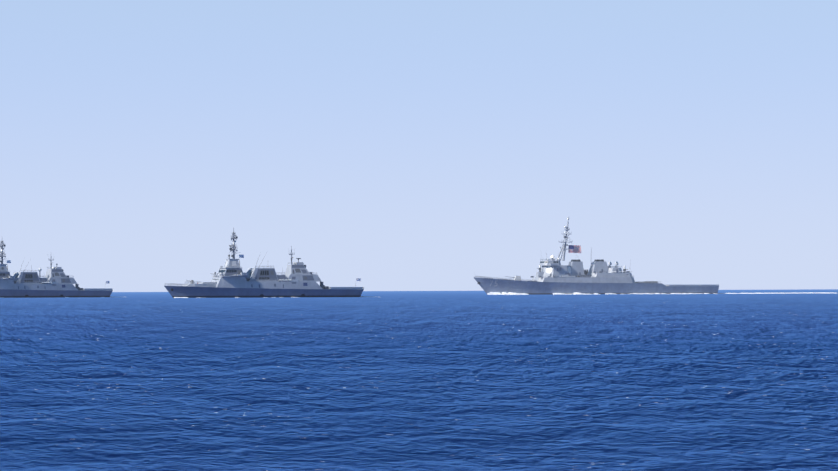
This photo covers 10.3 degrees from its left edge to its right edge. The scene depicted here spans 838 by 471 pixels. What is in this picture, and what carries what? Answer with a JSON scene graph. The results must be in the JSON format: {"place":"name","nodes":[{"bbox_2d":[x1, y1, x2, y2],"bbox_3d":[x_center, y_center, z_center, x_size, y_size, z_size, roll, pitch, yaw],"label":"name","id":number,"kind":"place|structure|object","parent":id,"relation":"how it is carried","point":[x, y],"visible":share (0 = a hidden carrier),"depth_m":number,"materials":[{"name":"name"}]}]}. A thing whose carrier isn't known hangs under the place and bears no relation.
{"place":"outdoors","nodes":[
{"label":"outdoors","id":0,"kind":"place"},
{"bbox_2d":[0,289,837,470],"bbox_3d":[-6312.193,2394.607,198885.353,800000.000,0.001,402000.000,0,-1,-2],"label":"sea","id":1,"kind":"structure","parent":0,"point":[375,381],"depth_m":123.92,"materials":[{"name":"blue liquid"}]},
{"bbox_2d":[0,241,112,297],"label":"warship","id":2,"kind":"object","parent":1,"relation":"on","point":[56,282],"visible":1,"depth_m":2188.61,"materials":[{"name":"grey metal"}]},
{"bbox_2d":[164,228,370,297],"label":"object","id":3,"kind":"object","parent":1,"relation":"in","point":[230,279],"visible":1,"depth_m":1898.71,"materials":[{"name":"grey metal"}]},
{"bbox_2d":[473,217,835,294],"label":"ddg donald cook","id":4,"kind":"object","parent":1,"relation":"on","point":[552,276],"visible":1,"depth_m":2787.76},
{"bbox_2d":[0,0,837,291],"label":"sky","id":5,"kind":"structure","parent":0,"point":[394,145],"materials":[{"name":"blue"}]}
]}

